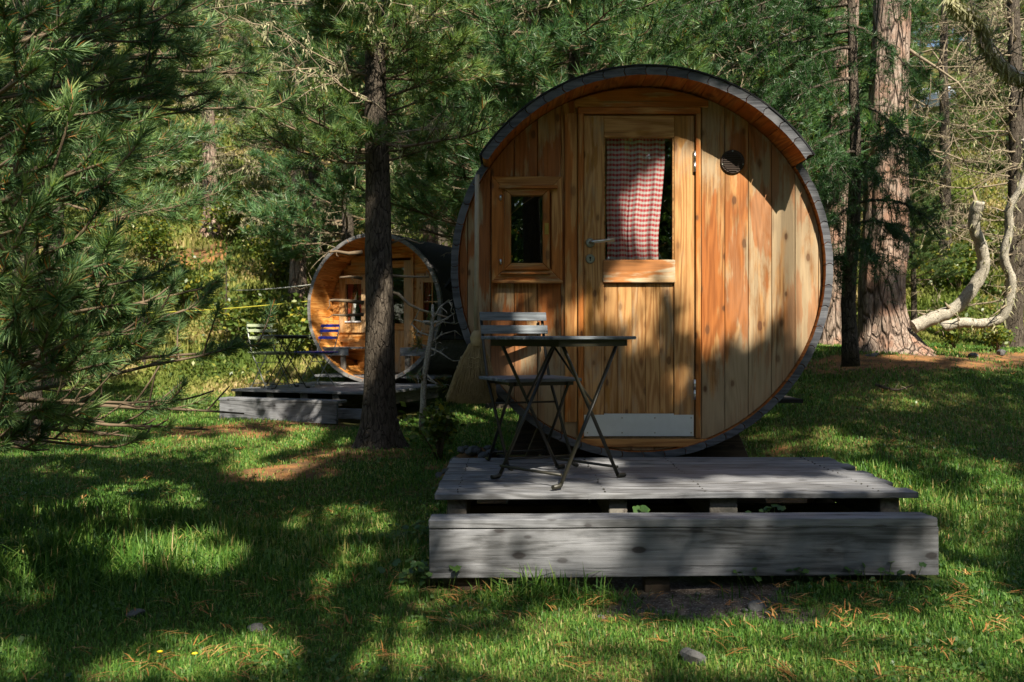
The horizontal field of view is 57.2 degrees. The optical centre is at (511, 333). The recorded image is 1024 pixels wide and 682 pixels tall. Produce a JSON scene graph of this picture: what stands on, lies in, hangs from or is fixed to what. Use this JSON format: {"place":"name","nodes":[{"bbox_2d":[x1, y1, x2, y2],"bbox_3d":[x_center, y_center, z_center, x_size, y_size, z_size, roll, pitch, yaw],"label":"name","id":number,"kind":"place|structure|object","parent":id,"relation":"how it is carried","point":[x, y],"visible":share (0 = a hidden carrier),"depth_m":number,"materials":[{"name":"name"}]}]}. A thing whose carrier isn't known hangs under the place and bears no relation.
{"place":"outdoors","nodes":[
{"label":"outdoors","id":0,"kind":"place"},
{"bbox_2d":[235,284,310,290],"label":"dead branch","id":1,"kind":"object","parent":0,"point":[274,288],"visible":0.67,"depth_m":15.96,"materials":[{"name":"wood"}]},
{"bbox_2d":[0,16,1023,681],"bbox_3d":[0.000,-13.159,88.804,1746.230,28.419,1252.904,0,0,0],"label":"ground","id":2,"kind":"structure","parent":0,"point":[708,588],"depth_m":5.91,"materials":[{"name":"green plant"}]},
{"bbox_2d":[0,0,221,384],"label":"pine tree","id":3,"kind":"object","parent":2,"relation":"on","point":[192,217],"visible":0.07,"depth_m":14.52,"materials":[{"name":"green plant"}]},
{"bbox_2d":[0,0,245,444],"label":"pine tree","id":4,"kind":"object","parent":2,"relation":"on","point":[190,140],"visible":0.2,"depth_m":9.31,"materials":[{"name":"green plant"}]},
{"bbox_2d":[86,0,172,103],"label":"pine tree","id":5,"kind":"object","parent":2,"relation":"on","point":[121,48],"visible":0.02,"depth_m":25.86,"materials":[{"name":"green plant"}]},
{"bbox_2d":[125,608,144,619],"bbox_3d":[-1.320,0.982,3.285,0.069,0.037,0.076,-17,-7,-42],"label":"stone","id":6,"kind":"object","parent":2,"relation":"on","point":[136,612],"visible":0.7,"depth_m":3.26,"materials":[{"name":"grey stone"}]},
{"bbox_2d":[118,269,169,364],"bbox_3d":[-5.874,-0.184,14.973,0.716,1.778,0.853,0,0,28],"label":"pine tree","id":7,"kind":"object","parent":2,"relation":"on","point":[136,296],"visible":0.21,"depth_m":14.96,"materials":[{"name":"green plant"}]},
{"bbox_2d":[0,0,304,458],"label":"pine tree","id":8,"kind":"object","parent":2,"relation":"on","point":[56,105],"visible":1,"depth_m":3.50,"materials":[{"name":"green plant"}]},
{"bbox_2d":[119,205,186,264],"bbox_3d":[-7.336,-2.101,19.399,1.538,1.385,1.271,0,0,45],"label":"leafy shrub","id":9,"kind":"object","parent":2,"relation":"on","point":[149,231],"visible":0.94,"depth_m":19.32,"materials":[{"name":"green plant"}]},
{"bbox_2d":[144,241,230,308],"bbox_3d":[-6.084,-1.084,17.632,1.649,1.369,1.194,0,0,-29],"label":"leafy shrub","id":10,"kind":"object","parent":2,"relation":"on","point":[191,281],"visible":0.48,"depth_m":17.47,"materials":[{"name":"green plant"}]},
{"bbox_2d":[175,0,254,68],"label":"pine tree","id":11,"kind":"object","parent":2,"relation":"on","point":[216,16],"visible":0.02,"depth_m":33.91,"materials":[{"name":"green plant"}]},
{"bbox_2d":[125,0,307,237],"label":"pine tree","id":12,"kind":"object","parent":2,"relation":"on","point":[211,155],"visible":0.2,"depth_m":20.87,"materials":[{"name":"green plant"}]},
{"bbox_2d":[200,246,245,335],"bbox_3d":[-5.050,-0.685,16.486,0.853,1.778,0.716,0,0,29],"label":"pine tree","id":13,"kind":"object","parent":2,"relation":"on","point":[229,255],"visible":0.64,"depth_m":16.48,"materials":[{"name":"green plant"}]},
{"bbox_2d":[196,184,257,242],"bbox_3d":[-6.307,-2.623,20.475,1.573,1.299,1.026,0,0,-15],"label":"leafy shrub","id":14,"kind":"object","parent":2,"relation":"on","point":[230,219],"visible":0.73,"depth_m":20.39,"materials":[{"name":"green plant"}]},
{"bbox_2d":[170,0,287,124],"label":"pine tree","id":15,"kind":"object","parent":2,"relation":"on","point":[225,34],"visible":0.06,"depth_m":29.75,"materials":[{"name":"green plant"}]},
{"bbox_2d":[204,290,279,341],"bbox_3d":[-4.629,-0.243,16.069,1.326,0.996,1.127,0,0,-25],"label":"leafy shrub","id":16,"kind":"object","parent":2,"relation":"on","point":[241,319],"visible":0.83,"depth_m":15.87,"materials":[{"name":"green plant"}]},
{"bbox_2d":[247,623,265,631],"bbox_3d":[-0.846,0.977,3.110,0.064,0.038,0.052,-6,-15,20],"label":"stone","id":17,"kind":"object","parent":2,"relation":"on","point":[258,626],"visible":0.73,"depth_m":3.09,"materials":[{"name":"grey stone"}]},
{"bbox_2d":[233,220,309,283],"bbox_3d":[-4.770,-1.615,18.615,1.561,1.331,1.256,0,0,41],"label":"leafy shrub","id":18,"kind":"object","parent":2,"relation":"on","point":[266,251],"visible":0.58,"depth_m":18.44,"materials":[{"name":"green plant"}]},
{"bbox_2d":[219,397,346,423],"bbox_3d":[-2.646,0.896,10.788,1.580,0.307,0.225,0,0,20],"label":"wooden step","id":19,"kind":"object","parent":2,"relation":"on","point":[323,411],"visible":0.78,"depth_m":10.66,"materials":[{"name":"grey wood"}]},
{"bbox_2d":[276,292,316,358],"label":"leafy shrub","id":20,"kind":"object","parent":2,"relation":"on","point":[303,326],"visible":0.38,"depth_m":15.19,"materials":[{"name":"green plant"}]},
{"bbox_2d":[195,0,412,299],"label":"pine tree","id":21,"kind":"object","parent":2,"relation":"on","point":[297,274],"visible":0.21,"depth_m":17.75,"materials":[{"name":"green plant"}]},
{"bbox_2d":[210,0,416,255],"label":"pine tree","id":22,"kind":"object","parent":2,"relation":"on","point":[237,134],"visible":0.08,"depth_m":19.94,"materials":[{"name":"green plant"}]},
{"bbox_2d":[231,382,442,418],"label":"wooden deck","id":23,"kind":"structure","parent":2,"relation":"on","point":[351,393],"depth_m":11.39,"materials":[{"name":"grey wood"}]},
{"bbox_2d":[246,324,292,387],"bbox_3d":[-3.043,0.269,11.761,0.445,0.790,0.410,0,0,40],"label":"folding chair","id":24,"kind":"object","parent":23,"relation":"on","point":[266,353],"visible":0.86,"depth_m":11.78,"materials":[{"name":"grey metal"}]},
{"bbox_2d":[260,335,310,388],"bbox_3d":[-2.790,0.338,11.550,0.508,0.653,0.434,0,0,-35],"label":"folding table","id":25,"kind":"object","parent":23,"relation":"on","point":[292,337],"visible":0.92,"depth_m":11.45,"materials":[{"name":"metal"}]},
{"bbox_2d":[294,324,339,386],"bbox_3d":[-2.488,0.269,12.013,0.410,0.790,0.445,0,0,42],"label":"folding chair","id":26,"kind":"object","parent":23,"relation":"on","point":[314,353],"visible":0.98,"depth_m":12.03,"materials":[{"name":"blue metal"}]},
{"bbox_2d":[230,0,455,313],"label":"pine tree","id":27,"kind":"object","parent":2,"relation":"on","point":[329,221],"visible":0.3,"depth_m":15.33,"materials":[{"name":"green plant"}]},
{"bbox_2d":[186,0,521,449],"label":"pine tree","id":28,"kind":"object","parent":2,"relation":"on","point":[379,427],"visible":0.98,"depth_m":8.05,"materials":[{"name":"green plant"}]},
{"bbox_2d":[307,233,466,400],"bbox_3d":[-1.353,-0.153,14.458,2.092,2.506,3.324,0,0,20],"label":"barrel cabin","id":29,"kind":"object","parent":2,"relation":"on","point":[328,283],"visible":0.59,"depth_m":13.36,"materials":[{"name":"brown wood"}]},
{"bbox_2d":[83,301,307,314],"bbox_3d":[-4.951,-0.408,14.316,4.590,0.197,0.012,0,0,17],"label":"guy line","id":30,"kind":"object","parent":29,"relation":"attached to","point":[241,307],"visible":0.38,"depth_m":14.00,"materials":[{"name":"yellow fabric"}]},
{"bbox_2d":[339,275,365,332],"bbox_3d":[-2.255,-0.450,13.803,0.600,0.900,0.350,0,0,20],"label":"window","id":31,"kind":"structure","parent":29,"relation":"in","point":[348,289],"depth_m":13.70,"materials":[{"name":"brown wood"}]},
{"bbox_2d":[392,260,410,372],"bbox_3d":[-1.715,-0.250,13.464,0.600,1.600,0.041,0,0,20],"label":"door","id":32,"kind":"structure","parent":29,"relation":"in","point":[402,334],"depth_m":13.38,"materials":[{"name":"brown wood"}]},
{"bbox_2d":[416,273,437,332],"bbox_3d":[-1.081,-0.450,13.377,0.600,0.900,0.350,0,0,20],"label":"window","id":33,"kind":"structure","parent":29,"relation":"in","point":[426,295],"depth_m":13.29,"materials":[{"name":"brown wood"}]},
{"bbox_2d":[353,519,428,549],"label":"weed plant","id":34,"kind":"object","parent":2,"relation":"on","point":[423,530],"visible":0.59,"depth_m":4.45,"materials":[{"name":"green plant"}]},
{"bbox_2d":[331,0,495,342],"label":"pine tree","id":35,"kind":"object","parent":2,"relation":"on","point":[405,230],"visible":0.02,"depth_m":15.85,"materials":[{"name":"green plant"}]},
{"bbox_2d":[367,556,461,592],"bbox_3d":[-0.366,0.965,3.789,0.418,0.121,0.278,0,0,0],"label":"weed plant","id":36,"kind":"object","parent":2,"relation":"on","point":[422,565],"visible":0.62,"depth_m":3.75,"materials":[{"name":"green plant"}]},
{"bbox_2d":[358,0,492,245],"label":"pine tree","id":37,"kind":"object","parent":2,"relation":"on","point":[445,243],"depth_m":20.33,"materials":[{"name":"green plant"}]},
{"bbox_2d":[397,391,464,461],"bbox_3d":[-0.681,0.737,7.416,0.558,0.585,0.465,0,0,-22],"label":"leafy shrub","id":38,"kind":"object","parent":2,"relation":"on","point":[443,426],"visible":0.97,"depth_m":7.37,"materials":[{"name":"green plant"}]},
{"bbox_2d":[406,299,459,429],"bbox_3d":[-0.647,0.248,7.631,0.470,1.073,0.392,0,0,0],"label":"dead sapling","id":39,"kind":"object","parent":2,"relation":"on","point":[425,367],"visible":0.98,"depth_m":7.58,"materials":[{"name":"grey wood"}]},
{"bbox_2d":[457,446,464,453],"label":"stone","id":40,"kind":"object","parent":2,"relation":"on","point":[460,449],"visible":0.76,"depth_m":6.10,"materials":[{"name":"grey stone"}]},
{"bbox_2d":[465,446,478,455],"bbox_3d":[-0.254,0.752,6.043,0.090,0.068,0.096,0,0,-33],"label":"stone","id":41,"kind":"object","parent":2,"relation":"on","point":[470,451],"visible":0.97,"depth_m":6.01,"materials":[{"name":"grey stone"}]},
{"bbox_2d":[342,0,603,409],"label":"pine tree","id":42,"kind":"object","parent":2,"relation":"on","point":[442,189],"visible":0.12,"depth_m":11.73,"materials":[{"name":"green plant"}]},
{"bbox_2d":[475,448,481,454],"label":"stone","id":43,"kind":"object","parent":2,"relation":"on","point":[478,450],"visible":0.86,"depth_m":6.01,"materials":[{"name":"grey stone"}]},
{"bbox_2d":[478,451,488,457],"bbox_3d":[-0.182,0.781,5.996,0.075,0.056,0.083,-9,18,25],"label":"stone","id":44,"kind":"object","parent":2,"relation":"on","point":[483,454],"visible":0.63,"depth_m":5.97,"materials":[{"name":"grey stone"}]},
{"bbox_2d":[483,445,490,450],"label":"stone","id":45,"kind":"object","parent":2,"relation":"on","point":[487,447],"visible":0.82,"depth_m":6.11,"materials":[{"name":"grey stone"}]},
{"bbox_2d":[486,448,497,455],"bbox_3d":[-0.131,0.767,6.081,0.079,0.049,0.085,-20,-20,15],"label":"stone","id":46,"kind":"object","parent":2,"relation":"on","point":[493,454],"visible":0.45,"depth_m":6.06,"materials":[{"name":"grey stone"}]},
{"bbox_2d":[0,17,1007,396],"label":"slope undergrowth","id":47,"kind":"object","parent":2,"relation":"on","point":[204,381],"visible":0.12,"depth_m":17.80,"materials":[{"name":"green plant"}]},
{"bbox_2d":[326,0,685,432],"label":"pine tree","id":48,"kind":"object","parent":2,"relation":"on","point":[520,72],"visible":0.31,"depth_m":8.94,"materials":[{"name":"green plant"}]},
{"bbox_2d":[0,375,1023,681],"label":"clover","id":49,"kind":"object","parent":2,"relation":"on","point":[432,673],"visible":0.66,"depth_m":3.48,"materials":[{"name":"green plant"}]},
{"bbox_2d":[0,346,1023,681],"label":"fallen needles","id":50,"kind":"object","parent":2,"relation":"on","point":[492,592],"depth_m":3.36,"materials":[{"name":"brown plant"}]},
{"bbox_2d":[481,0,591,99],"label":"pine tree","id":51,"kind":"object","parent":2,"relation":"on","point":[548,25],"visible":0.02,"depth_m":18.36,"materials":[{"name":"green plant"}]},
{"bbox_2d":[419,0,730,244],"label":"pine tree","id":52,"kind":"object","parent":2,"relation":"on","point":[640,57],"visible":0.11,"depth_m":10.19,"materials":[{"name":"green plant"}]},
{"bbox_2d":[519,1,671,95],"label":"pine tree","id":53,"kind":"object","parent":2,"relation":"on","point":[602,52],"depth_m":14.88,"materials":[{"name":"green plant"}]},
{"bbox_2d":[444,64,832,503],"bbox_3d":[0.705,-0.219,6.620,2.172,2.378,3.460,0,0,0],"label":"barrel cabin","id":54,"kind":"object","parent":2,"relation":"on","point":[719,308],"visible":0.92,"depth_m":5.13,"materials":[{"name":"brown wood"}]},
{"bbox_2d":[445,174,497,404],"bbox_3d":[-0.217,-0.235,4.979,0.284,1.222,0.117,0,0,0],"label":"straw broom","id":55,"kind":"object","parent":54,"relation":"hanging from","point":[467,385],"visible":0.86,"depth_m":4.96,"materials":[{"name":"beige wicker"}]},
{"bbox_2d":[492,176,562,282],"bbox_3d":[0.083,-0.567,5.108,0.386,0.581,0.073,0,0,0],"label":"window","id":56,"kind":"structure","parent":54,"relation":"in","point":[504,188],"depth_m":5.10,"materials":[{"name":"brown wood"}]},
{"bbox_2d":[606,139,664,259],"bbox_3d":[0.684,-0.747,5.190,0.323,0.684,0.045,0,0,0],"label":"curtain","id":57,"kind":"object","parent":54,"relation":"hanging from","point":[635,174],"visible":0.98,"depth_m":5.19,"materials":[{"name":"fabric"}]},
{"bbox_2d":[584,115,695,435],"bbox_3d":[0.699,-0.318,5.108,0.612,1.750,0.099,0,0,0],"label":"door","id":58,"kind":"structure","parent":54,"relation":"in","point":[648,387],"depth_m":5.12,"materials":[{"name":"brown wood"}]},
{"bbox_2d":[632,505,649,512],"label":"weed plant","id":59,"kind":"object","parent":2,"relation":"on","point":[641,509],"visible":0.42,"depth_m":3.88,"materials":[{"name":"green plant"}]},
{"bbox_2d":[435,457,918,513],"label":"wooden deck","id":60,"kind":"structure","parent":2,"relation":"on","point":[711,484],"depth_m":4.32,"materials":[{"name":"wood"}]},
{"bbox_2d":[479,312,581,470],"bbox_3d":[0.079,0.273,4.816,0.410,0.779,0.445,0,0,-22],"label":"folding chair","id":61,"kind":"object","parent":60,"relation":"on","point":[528,380],"visible":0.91,"depth_m":4.87,"materials":[{"name":"metal"}]},
{"bbox_2d":[481,336,635,489],"bbox_3d":[0.215,0.336,4.315,0.558,0.653,0.474,0,0,-43],"label":"folding table","id":62,"kind":"object","parent":60,"relation":"on","point":[554,342],"visible":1,"depth_m":4.22,"materials":[{"name":"metal"}]},
{"bbox_2d":[429,512,938,591],"bbox_3d":[0.677,0.878,3.765,2.012,0.303,0.135,0,0,0],"label":"wooden step","id":63,"kind":"object","parent":2,"relation":"on","point":[655,551],"visible":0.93,"depth_m":3.70,"materials":[{"name":"grey wood"}]},
{"bbox_2d":[680,647,706,665],"bbox_3d":[0.572,1.026,2.963,0.090,0.057,0.096,11,-13,43],"label":"stone","id":64,"kind":"object","parent":2,"relation":"on","point":[690,655],"visible":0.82,"depth_m":2.93,"materials":[{"name":"grey stone"}]},
{"bbox_2d":[542,0,868,166],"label":"pine tree","id":65,"kind":"object","parent":2,"relation":"on","point":[760,74],"visible":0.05,"depth_m":11.20,"materials":[{"name":"green plant"}]},
{"bbox_2d":[688,0,743,54],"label":"pine tree","id":66,"kind":"object","parent":2,"relation":"on","point":[709,8],"depth_m":18.29,"materials":[{"name":"green plant"}]},
{"bbox_2d":[690,569,791,584],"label":"weed plant","id":67,"kind":"object","parent":2,"relation":"on","point":[737,577],"visible":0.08,"depth_m":3.82,"materials":[{"name":"green plant"}]},
{"bbox_2d":[748,600,767,611],"bbox_3d":[0.906,1.007,3.462,0.072,0.040,0.066,-11,26,-29],"label":"stone","id":68,"kind":"object","parent":2,"relation":"on","point":[757,605],"visible":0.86,"depth_m":3.45,"materials":[{"name":"grey stone"}]},
{"bbox_2d":[745,504,785,512],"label":"weed plant","id":69,"kind":"object","parent":2,"relation":"on","point":[781,508],"visible":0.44,"depth_m":3.89,"materials":[{"name":"green plant"}]},
{"bbox_2d":[624,0,938,233],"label":"pine tree","id":70,"kind":"object","parent":2,"relation":"on","point":[814,125],"visible":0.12,"depth_m":10.69,"materials":[{"name":"green plant"}]},
{"bbox_2d":[733,566,837,593],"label":"weed plant","id":71,"kind":"object","parent":2,"relation":"on","point":[759,579],"visible":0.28,"depth_m":3.69,"materials":[{"name":"green plant"}]},
{"bbox_2d":[612,0,960,366],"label":"larch tree","id":72,"kind":"object","parent":2,"relation":"on","point":[849,260],"visible":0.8,"depth_m":8.67,"materials":[{"name":"green plant"}]},
{"bbox_2d":[694,0,946,269],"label":"pine tree","id":73,"kind":"object","parent":2,"relation":"on","point":[915,123],"visible":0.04,"depth_m":14.65,"materials":[{"name":"green plant"}]},
{"bbox_2d":[818,0,858,344],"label":"larch tree","id":74,"kind":"object","parent":2,"relation":"on","point":[831,333],"visible":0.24,"depth_m":12.86,"materials":[{"name":"brown plant"}]},
{"bbox_2d":[793,0,947,190],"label":"pine tree","id":75,"kind":"object","parent":2,"relation":"on","point":[934,90],"visible":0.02,"depth_m":17.26,"materials":[{"name":"green plant"}]},
{"bbox_2d":[865,353,878,356],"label":"stone","id":76,"kind":"object","parent":2,"relation":"on","point":[873,354],"visible":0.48,"depth_m":9.95,"materials":[{"name":"grey stone"}]},
{"bbox_2d":[839,561,926,584],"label":"weed plant","id":77,"kind":"object","parent":2,"relation":"on","point":[900,572],"visible":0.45,"depth_m":3.66,"materials":[{"name":"green plant"}]},
{"bbox_2d":[860,17,930,71],"bbox_3d":[7.680,-7.574,22.986,4.276,10.230,4.190,0,0,-19],"label":"pine tree","id":78,"kind":"object","parent":2,"relation":"on","point":[910,46],"visible":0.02,"depth_m":21.66,"materials":[{"name":"green plant"}]},
{"bbox_2d":[857,0,991,355],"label":"larch tree","id":79,"kind":"object","parent":2,"relation":"on","point":[881,325],"visible":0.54,"depth_m":10.31,"materials":[{"name":"brown plant"}]},
{"bbox_2d":[910,169,938,212],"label":"leafy shrub","id":80,"kind":"object","parent":2,"relation":"on","point":[921,197],"visible":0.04,"depth_m":21.83,"materials":[{"name":"green plant"}]},
{"bbox_2d":[910,0,948,83],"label":"pine tree","id":81,"kind":"object","parent":2,"relation":"on","point":[935,26],"visible":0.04,"depth_m":31.59,"materials":[{"name":"green plant"}]},
{"bbox_2d":[911,87,955,119],"bbox_3d":[16.547,-8.896,36.988,1.482,1.207,3.510,0,0,20],"label":"parked car","id":82,"kind":"object","parent":2,"relation":"on","point":[935,108],"visible":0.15,"depth_m":35.58,"materials":[{"name":"blue paint"}]},
{"bbox_2d":[906,133,967,320],"bbox_3d":[6.219,-1.488,14.447,1.491,3.276,1.592,0,0,38],"label":"pine tree","id":83,"kind":"object","parent":2,"relation":"on","point":[923,257],"visible":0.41,"depth_m":14.31,"materials":[{"name":"green plant"}]},
{"bbox_2d":[910,212,968,242],"bbox_3d":[8.704,-2.188,18.977,1.392,0.819,0.243,0,0,7],"label":"fallen log","id":84,"kind":"object","parent":2,"relation":"on","point":[957,223],"visible":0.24,"depth_m":18.86,"materials":[{"name":"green plant"}]},
{"bbox_2d":[913,8,966,73],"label":"wood","id":85,"kind":"object","parent":2,"relation":"on","point":[936,37],"depth_m":61.49,"materials":[{"name":"brown wood"}]},
{"bbox_2d":[916,1,976,78],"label":"pine tree","id":86,"kind":"object","parent":2,"relation":"on","point":[957,38],"visible":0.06,"depth_m":50.90,"materials":[{"name":"green plant"}]},
{"bbox_2d":[909,188,989,332],"bbox_3d":[4.661,-0.760,9.989,0.818,1.532,0.478,0,0,30],"label":"bent trunk","id":87,"kind":"object","parent":2,"relation":"on","point":[962,300],"visible":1,"depth_m":9.95,"materials":[{"name":"brown wood"}]},
{"bbox_2d":[933,312,971,348],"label":"leafy shrub","id":88,"kind":"object","parent":2,"relation":"on","point":[951,336],"visible":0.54,"depth_m":11.11,"materials":[{"name":"green plant"}]},
{"bbox_2d":[919,237,994,292],"bbox_3d":[8.040,-1.262,16.866,1.799,1.090,1.199,0,0,-23],"label":"leafy shrub","id":89,"kind":"object","parent":2,"relation":"on","point":[969,262],"visible":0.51,"depth_m":16.83,"materials":[{"name":"green plant"}]},
{"bbox_2d":[907,0,1023,347],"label":"pine tree","id":90,"kind":"object","parent":2,"relation":"on","point":[1015,123],"visible":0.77,"depth_m":12.90,"materials":[{"name":"green plant"}]},
{"bbox_2d":[938,0,1023,118],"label":"lichen bough","id":91,"kind":"object","parent":90,"relation":"attached to","point":[1003,68],"visible":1,"depth_m":7.71,"materials":[{"name":"green plant"}]},
{"bbox_2d":[908,0,1023,259],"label":"pine tree","id":92,"kind":"object","parent":2,"relation":"on","point":[942,127],"visible":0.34,"depth_m":18.89,"materials":[{"name":"green plant"}]},
{"bbox_2d":[968,353,978,357],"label":"stone","id":93,"kind":"object","parent":2,"relation":"on","point":[975,355],"visible":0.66,"depth_m":10.06,"materials":[{"name":"grey stone"}]},
{"bbox_2d":[925,0,1023,185],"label":"pine tree","id":94,"kind":"object","parent":2,"relation":"on","point":[993,121],"visible":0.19,"depth_m":20.15,"materials":[{"name":"green plant"}]},
{"bbox_2d":[928,0,1023,289],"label":"pine tree","id":95,"kind":"object","parent":2,"relation":"on","point":[1001,178],"visible":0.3,"depth_m":16.12,"materials":[{"name":"green plant"}]},
{"bbox_2d":[931,0,1023,174],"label":"pine tree","id":96,"kind":"object","parent":2,"relation":"on","point":[960,78],"visible":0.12,"depth_m":27.20,"materials":[{"name":"green plant"}]},
{"bbox_2d":[934,136,1023,335],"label":"bent trunk","id":97,"kind":"object","parent":2,"relation":"on","point":[1003,315],"visible":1,"depth_m":9.57,"materials":[{"name":"brown wood"}]},
{"bbox_2d":[956,228,1003,266],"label":"leafy shrub","id":98,"kind":"object","parent":2,"relation":"on","point":[989,240],"visible":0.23,"depth_m":18.46,"materials":[{"name":"green plant"}]},
{"bbox_2d":[948,0,1023,109],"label":"pine tree","id":99,"kind":"object","parent":2,"relation":"on","point":[955,43],"visible":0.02,"depth_m":32.03,"materials":[{"name":"green plant"}]},
{"bbox_2d":[974,323,1019,350],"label":"leafy shrub","id":100,"kind":"object","parent":2,"relation":"on","point":[1000,335],"visible":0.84,"depth_m":10.97,"materials":[{"name":"green plant"}]},
{"bbox_2d":[996,349,1005,355],"bbox_3d":[5.380,0.204,10.307,0.088,0.079,0.093,0,0,-1],"label":"stone","id":101,"kind":"object","parent":2,"relation":"on","point":[1001,352],"visible":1,"depth_m":10.27,"materials":[{"name":"grey stone"}]},
{"bbox_2d":[915,1,963,46],"label":"sky","id":102,"kind":"structure","parent":0,"point":[935,1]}
]}

